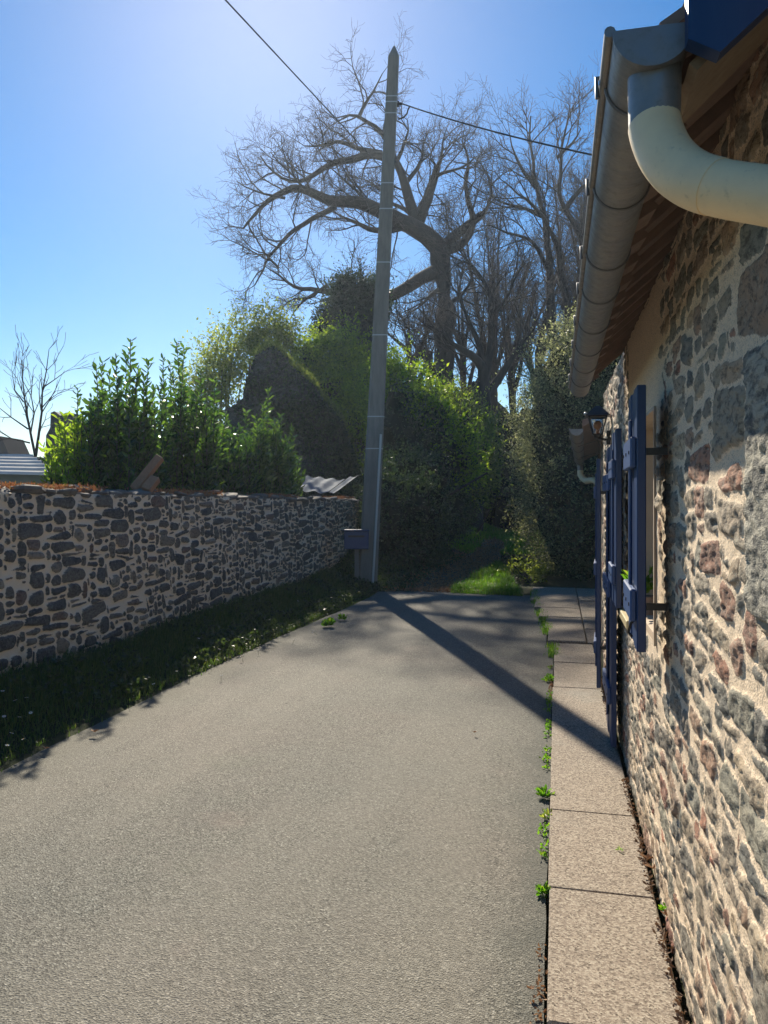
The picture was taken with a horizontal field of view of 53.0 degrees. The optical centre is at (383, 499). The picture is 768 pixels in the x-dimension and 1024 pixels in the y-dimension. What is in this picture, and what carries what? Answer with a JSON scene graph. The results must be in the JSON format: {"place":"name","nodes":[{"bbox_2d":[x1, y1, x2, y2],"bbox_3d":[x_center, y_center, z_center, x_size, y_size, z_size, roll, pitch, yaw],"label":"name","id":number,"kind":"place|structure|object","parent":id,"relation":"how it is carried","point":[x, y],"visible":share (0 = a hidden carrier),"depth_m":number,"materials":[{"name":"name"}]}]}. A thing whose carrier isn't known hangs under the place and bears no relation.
{"place":"outdoors","nodes":[
{"label":"outdoors","id":0,"kind":"place"},
{"bbox_2d":[0,591,553,1023],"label":"road","id":1,"kind":"structure","parent":0,"point":[338,821],"depth_m":3.36,"materials":[{"name":"asphalt"}]},
{"bbox_2d":[321,617,335,625],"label":"weed","id":2,"kind":"object","parent":1,"relation":"on","point":[329,621],"visible":1,"depth_m":8.92,"materials":[{"name":"green plant"}]},
{"bbox_2d":[338,613,347,619],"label":"weed","id":3,"kind":"object","parent":1,"relation":"on","point":[340,617],"visible":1,"depth_m":9.39,"materials":[{"name":"green plant"}]},
{"bbox_2d":[529,652,553,1023],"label":"joint debris","id":4,"kind":"object","parent":1,"relation":"on","point":[539,976],"visible":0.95,"depth_m":2.35,"materials":[{"name":"brown plant"}]},
{"bbox_2d":[535,882,550,897],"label":"weed","id":5,"kind":"object","parent":1,"relation":"on","point":[544,888],"visible":0.95,"depth_m":2.90,"materials":[{"name":"green plant"}]},
{"bbox_2d":[536,646,552,858],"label":"weeds","id":6,"kind":"object","parent":1,"relation":"on","point":[541,827],"visible":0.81,"depth_m":4.40,"materials":[{"name":"green plant"}]},
{"bbox_2d":[535,784,554,796],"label":"weed","id":7,"kind":"object","parent":1,"relation":"on","point":[542,791],"visible":0.99,"depth_m":3.85,"materials":[{"name":"green plant"}]},
{"bbox_2d":[530,589,560,658],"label":"joint grass","id":8,"kind":"structure","parent":1,"relation":"on","point":[542,620],"depth_m":8.86,"materials":[{"name":"green plant"}]},
{"bbox_2d":[539,808,551,818],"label":"weed","id":9,"kind":"object","parent":1,"relation":"on","point":[546,813],"visible":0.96,"depth_m":3.59,"materials":[{"name":"green plant"}]},
{"bbox_2d":[542,674,554,680],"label":"weed","id":10,"kind":"object","parent":1,"relation":"on","point":[547,679],"visible":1,"depth_m":6.30,"materials":[{"name":"green plant"}]},
{"bbox_2d":[0,0,683,457],"label":"sky","id":11,"kind":"structure","parent":0,"point":[111,111],"materials":[{"name":"blue"}]},
{"bbox_2d":[0,522,692,1023],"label":"ground","id":12,"kind":"structure","parent":0,"point":[550,582],"depth_m":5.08,"materials":[{"name":"green plant"}]},
{"bbox_2d":[0,436,44,463],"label":"house","id":13,"kind":"structure","parent":12,"relation":"on","point":[9,446],"depth_m":40.94,"materials":[{"name":"grey"}]},
{"bbox_2d":[0,454,60,484],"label":"shed","id":14,"kind":"structure","parent":12,"relation":"on","point":[24,468],"depth_m":9.11,"materials":[{"name":"grey metal"}]},
{"bbox_2d":[0,325,97,456],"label":"sapling","id":15,"kind":"object","parent":12,"relation":"on","point":[35,449],"visible":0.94,"depth_m":14.00,"materials":[{"name":"brown plant"}]},
{"bbox_2d":[32,409,96,487],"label":"laurel shrub","id":16,"kind":"object","parent":12,"relation":"on","point":[73,472],"visible":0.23,"depth_m":8.14,"materials":[{"name":"green plant"}]},
{"bbox_2d":[45,411,83,469],"bbox_3d":[-8.450,-1.045,20.450,0.825,2.488,0.900,0,0,0],"label":"ruined chimney","id":17,"kind":"object","parent":12,"relation":"on","point":[53,419],"visible":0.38,"depth_m":20.00,"materials":[{"name":"stone"}]},
{"bbox_2d":[58,338,179,490],"bbox_3d":[-3.051,-0.179,8.653,1.588,3.074,1.324,0,0,13],"label":"laurel shrub","id":18,"kind":"object","parent":12,"relation":"on","point":[124,445],"visible":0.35,"depth_m":8.29,"materials":[{"name":"green plant"}]},
{"bbox_2d":[0,480,359,676],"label":"stone wall","id":19,"kind":"structure","parent":12,"relation":"on","point":[85,565],"depth_m":7.13,"materials":[{"name":"stone"}]},
{"bbox_2d":[130,454,163,489],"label":"timber beam","id":20,"kind":"structure","parent":19,"relation":"on","point":[153,465],"depth_m":7.65,"materials":[{"name":"brown wood"}]},
{"bbox_2d":[141,475,159,491],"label":"timber beam","id":21,"kind":"structure","parent":19,"relation":"on","point":[151,483],"depth_m":7.52,"materials":[{"name":"brown wood"}]},
{"bbox_2d":[149,338,248,494],"bbox_3d":[-2.529,-0.350,10.311,1.260,3.409,1.788,0,0,13],"label":"laurel shrub","id":22,"kind":"object","parent":12,"relation":"on","point":[186,467],"visible":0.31,"depth_m":9.88,"materials":[{"name":"green plant"}]},
{"bbox_2d":[5,550,400,708],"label":"verge weeds","id":23,"kind":"object","parent":12,"relation":"on","point":[222,641],"visible":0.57,"depth_m":7.43,"materials":[{"name":"green plant"}]},
{"bbox_2d":[195,396,263,494],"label":"laurel shrub","id":24,"kind":"object","parent":12,"relation":"on","point":[251,473],"visible":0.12,"depth_m":11.20,"materials":[{"name":"green plant"}]},
{"bbox_2d":[166,284,312,434],"bbox_3d":[-4.750,-2.698,24.547,3.664,8.440,5.353,0,0,33],"label":"leafy shrub","id":25,"kind":"object","parent":12,"relation":"on","point":[226,374],"visible":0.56,"depth_m":24.31,"materials":[{"name":"green plant"}]},
{"bbox_2d":[239,386,305,496],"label":"laurel shrub","id":26,"kind":"object","parent":12,"relation":"on","point":[277,469],"visible":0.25,"depth_m":12.42,"materials":[{"name":"green plant"}]},
{"bbox_2d":[225,336,363,526],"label":"ruined gable","id":27,"kind":"structure","parent":12,"relation":"on","point":[323,447],"depth_m":21.93,"materials":[{"name":"stone"}]},
{"bbox_2d":[272,304,372,474],"bbox_3d":[-1.698,-2.562,25.124,4.096,8.179,4.806,0,0,-26],"label":"leafy shrub","id":28,"kind":"object","parent":12,"relation":"on","point":[321,359],"visible":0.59,"depth_m":25.02,"materials":[{"name":"green plant"}]},
{"bbox_2d":[301,475,357,493],"bbox_3d":[-1.328,0.432,16.142,1.089,1.936,2.642,0,0,13],"label":"lean to","id":29,"kind":"object","parent":12,"relation":"on","point":[320,485],"visible":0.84,"depth_m":16.24,"materials":[{"name":"grey metal"}]},
{"bbox_2d":[300,249,404,404],"bbox_3d":[-1.004,-3.828,28.143,4.157,10.676,3.362,0,0,13],"label":"evergreen tree","id":30,"kind":"object","parent":12,"relation":"on","point":[349,291],"visible":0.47,"depth_m":27.54,"materials":[{"name":"green plant"}]},
{"bbox_2d":[343,529,368,580],"bbox_3d":[-0.456,1.167,12.830,0.430,1.321,0.300,0,0,0],"label":"letter box","id":31,"kind":"object","parent":12,"relation":"on","point":[356,539],"visible":0.9,"depth_m":12.70,"materials":[{"name":"paint"}]},
{"bbox_2d":[188,9,532,387],"bbox_3d":[-0.524,-8.183,30.965,14.230,19.760,6.157,0,0,-9],"label":"oak tree","id":32,"kind":"object","parent":12,"relation":"on","point":[370,207],"visible":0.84,"depth_m":30.42,"materials":[{"name":"brown plant"}]},
{"bbox_2d":[359,46,401,585],"bbox_3d":[-0.089,-3.027,12.963,0.777,9.255,0.398,0,0,13],"label":"utility pole","id":33,"kind":"object","parent":12,"relation":"on","point":[368,558],"visible":0.97,"depth_m":12.88,"materials":[{"name":"concrete"}]},
{"bbox_2d":[225,0,381,167],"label":"phone wire","id":34,"kind":"object","parent":33,"relation":"attached to","point":[245,21],"visible":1,"depth_m":8.94,"materials":[{"name":"black"}]},
{"bbox_2d":[398,103,591,155],"bbox_3d":[1.948,-4.806,10.146,0.193,3.762,6.672,0,0,-29],"label":"power cable","id":35,"kind":"object","parent":33,"relation":"attached to","point":[567,149],"visible":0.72,"depth_m":10.67,"materials":[{"name":"black plastic"}]},
{"bbox_2d":[344,370,494,572],"bbox_3d":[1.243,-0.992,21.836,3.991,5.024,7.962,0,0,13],"label":"hedge","id":36,"kind":"object","parent":12,"relation":"on","point":[398,426],"visible":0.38,"depth_m":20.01,"materials":[{"name":"green plant"}]},
{"bbox_2d":[387,246,463,387],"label":"bare tree","id":37,"kind":"object","parent":12,"relation":"on","point":[405,345],"visible":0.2,"depth_m":37.74,"materials":[{"name":"grey plant"}]},
{"bbox_2d":[347,330,505,497],"bbox_3d":[0.968,-1.672,21.153,4.771,6.389,3.524,0,0,13],"label":"leafy shrub","id":38,"kind":"object","parent":12,"relation":"on","point":[394,365],"visible":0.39,"depth_m":20.84,"materials":[{"name":"green plant"}]},
{"bbox_2d":[389,265,476,387],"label":"bare tree","id":39,"kind":"object","parent":12,"relation":"on","point":[420,348],"visible":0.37,"depth_m":35.81,"materials":[{"name":"grey plant"}]},
{"bbox_2d":[325,547,593,590],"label":"ivy ground cover","id":40,"kind":"object","parent":12,"relation":"on","point":[452,555],"visible":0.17,"depth_m":13.94,"materials":[{"name":"green plant"}]},
{"bbox_2d":[417,366,522,532],"bbox_3d":[2.675,-1.511,25.717,3.026,6.108,4.137,0,0,-42],"label":"leafy shrub","id":41,"kind":"object","parent":12,"relation":"on","point":[487,423],"visible":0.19,"depth_m":24.88,"materials":[{"name":"green plant"}]},
{"bbox_2d":[401,254,541,401],"bbox_3d":[4.438,-5.740,40.230,8.072,14.691,4.610,0,0,13],"label":"bare tree","id":42,"kind":"object","parent":12,"relation":"on","point":[459,359],"visible":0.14,"depth_m":39.90,"materials":[{"name":"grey plant"}]},
{"bbox_2d":[388,186,574,530],"bbox_3d":[3.616,-4.735,27.211,7.757,12.781,4.187,0,0,-26],"label":"bare tree","id":43,"kind":"object","parent":12,"relation":"on","point":[481,361],"visible":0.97,"depth_m":26.83,"materials":[{"name":"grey plant"}]},
{"bbox_2d":[448,559,526,595],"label":"bright grass","id":44,"kind":"structure","parent":12,"relation":"on","point":[498,582],"depth_m":12.57,"materials":[{"name":"green plant"}]},
{"bbox_2d":[451,369,526,414],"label":"thicket","id":45,"kind":"object","parent":12,"relation":"on","point":[502,408],"visible":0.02,"depth_m":43.50,"materials":[{"name":"brown plant"}]},
{"bbox_2d":[445,522,544,555],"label":"path grass","id":46,"kind":"structure","parent":12,"relation":"on","point":[497,532],"depth_m":22.70,"materials":[{"name":"green plant"}]},
{"bbox_2d":[455,380,538,529],"bbox_3d":[5.331,-1.968,32.098,12.468,6.975,7.970,0,0,45],"label":"hedge","id":47,"kind":"object","parent":12,"relation":"on","point":[497,505],"visible":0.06,"depth_m":32.42,"materials":[{"name":"green plant"}]},
{"bbox_2d":[437,174,563,417],"bbox_3d":[5.897,-7.596,38.913,7.215,18.400,4.821,0,0,13],"label":"bare tree","id":48,"kind":"object","parent":12,"relation":"on","point":[494,400],"visible":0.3,"depth_m":38.86,"materials":[{"name":"grey plant"}]},
{"bbox_2d":[458,215,556,413],"bbox_3d":[6.546,-6.010,37.168,5.794,15.243,4.459,0,0,-32],"label":"bare tree","id":49,"kind":"object","parent":12,"relation":"on","point":[510,382],"visible":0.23,"depth_m":36.91,"materials":[{"name":"grey plant"}]},
{"bbox_2d":[432,54,598,352],"bbox_3d":[6.085,-8.013,30.111,8.557,19.292,5.625,0,0,13],"label":"bare tree","id":50,"kind":"object","parent":12,"relation":"on","point":[532,179],"visible":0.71,"depth_m":29.75,"materials":[{"name":"grey plant"}]},
{"bbox_2d":[489,521,557,583],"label":"leafy shrub","id":51,"kind":"object","parent":12,"relation":"on","point":[515,566],"visible":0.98,"depth_m":13.45,"materials":[{"name":"green plant"}]},
{"bbox_2d":[476,227,582,405],"bbox_3d":[7.056,-5.584,34.625,5.312,14.395,5.896,0,0,13],"label":"bare tree","id":52,"kind":"object","parent":12,"relation":"on","point":[516,325],"visible":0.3,"depth_m":34.08,"materials":[{"name":"grey plant"}]},
{"bbox_2d":[522,142,591,326],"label":"bare tree","id":53,"kind":"object","parent":12,"relation":"on","point":[574,191],"visible":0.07,"depth_m":35.89,"materials":[{"name":"grey plant"}]},
{"bbox_2d":[494,301,621,581],"bbox_3d":[5.309,-1.249,15.943,5.807,5.538,7.703,0,0,13],"label":"hedge","id":54,"kind":"object","parent":12,"relation":"on","point":[560,500],"visible":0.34,"depth_m":13.73,"materials":[{"name":"green plant"}]},
{"bbox_2d":[534,142,590,332],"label":"bare tree","id":55,"kind":"object","parent":12,"relation":"on","point":[574,235],"visible":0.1,"depth_m":32.78,"materials":[{"name":"plant"}]},
{"bbox_2d":[569,418,603,659],"bbox_3d":[3.864,-0.107,8.645,3.543,3.214,5.490,0,0,13],"label":"annex","id":56,"kind":"object","parent":12,"relation":"on","point":[586,444],"visible":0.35,"depth_m":8.11,"materials":[{"name":"stone"}]},
{"bbox_2d":[568,0,767,1023],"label":"house","id":57,"kind":"structure","parent":12,"relation":"on","point":[672,300],"depth_m":1.87,"materials":[{"name":"stone"}]},
{"bbox_2d":[584,406,610,444],"bbox_3d":[1.542,-0.532,5.550,0.200,0.280,0.170,0,0,13],"label":"wall lantern","id":58,"kind":"object","parent":57,"relation":"attached to","point":[596,416],"depth_m":5.50,"materials":[{"name":"black metal"}]},
{"bbox_2d":[619,609,628,629],"bbox_3d":[1.307,0.594,3.793,0.250,0.043,0.419,0,0,13],"label":"window","id":59,"kind":"structure","parent":57,"relation":"in","point":[623,615],"depth_m":3.77,"materials":[{"name":"white wood"}]},
{"bbox_2d":[621,566,652,614],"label":"potted plant","id":60,"kind":"object","parent":57,"relation":"on","point":[649,587],"visible":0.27,"depth_m":3.81,"materials":[{"name":"green plant"}]},
{"bbox_2d":[410,526,509,591],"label":"path","id":61,"kind":"structure","parent":0,"point":[452,575],"depth_m":15.47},
{"bbox_2d":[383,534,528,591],"bbox_3d":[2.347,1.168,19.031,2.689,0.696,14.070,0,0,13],"label":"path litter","id":62,"kind":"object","parent":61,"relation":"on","point":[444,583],"visible":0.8,"depth_m":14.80,"materials":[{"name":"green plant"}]},
{"bbox_2d":[530,587,683,1023],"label":"pavement","id":63,"kind":"structure","parent":0,"point":[607,963],"depth_m":3.04,"materials":[{"name":"concrete"}]},
{"bbox_2d":[601,678,689,1023],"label":"wall foot litter","id":64,"kind":"object","parent":63,"relation":"on","point":[664,933],"depth_m":2.68,"materials":[{"name":"brown plant"}]},
{"bbox_2d":[640,854,652,858],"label":"dry leaf","id":65,"kind":"object","parent":63,"relation":"on","point":[647,856],"visible":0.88,"depth_m":3.11,"materials":[{"name":"brown plant"}]},
{"bbox_2d":[645,863,655,868],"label":"dry leaf","id":66,"kind":"object","parent":63,"relation":"on","point":[650,866],"visible":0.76,"depth_m":3.03,"materials":[{"name":"brown plant"}]},
{"bbox_2d":[658,902,666,910],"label":"weed","id":67,"kind":"object","parent":63,"relation":"on","point":[661,907],"visible":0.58,"depth_m":2.74,"materials":[{"name":"green plant"}]}
]}

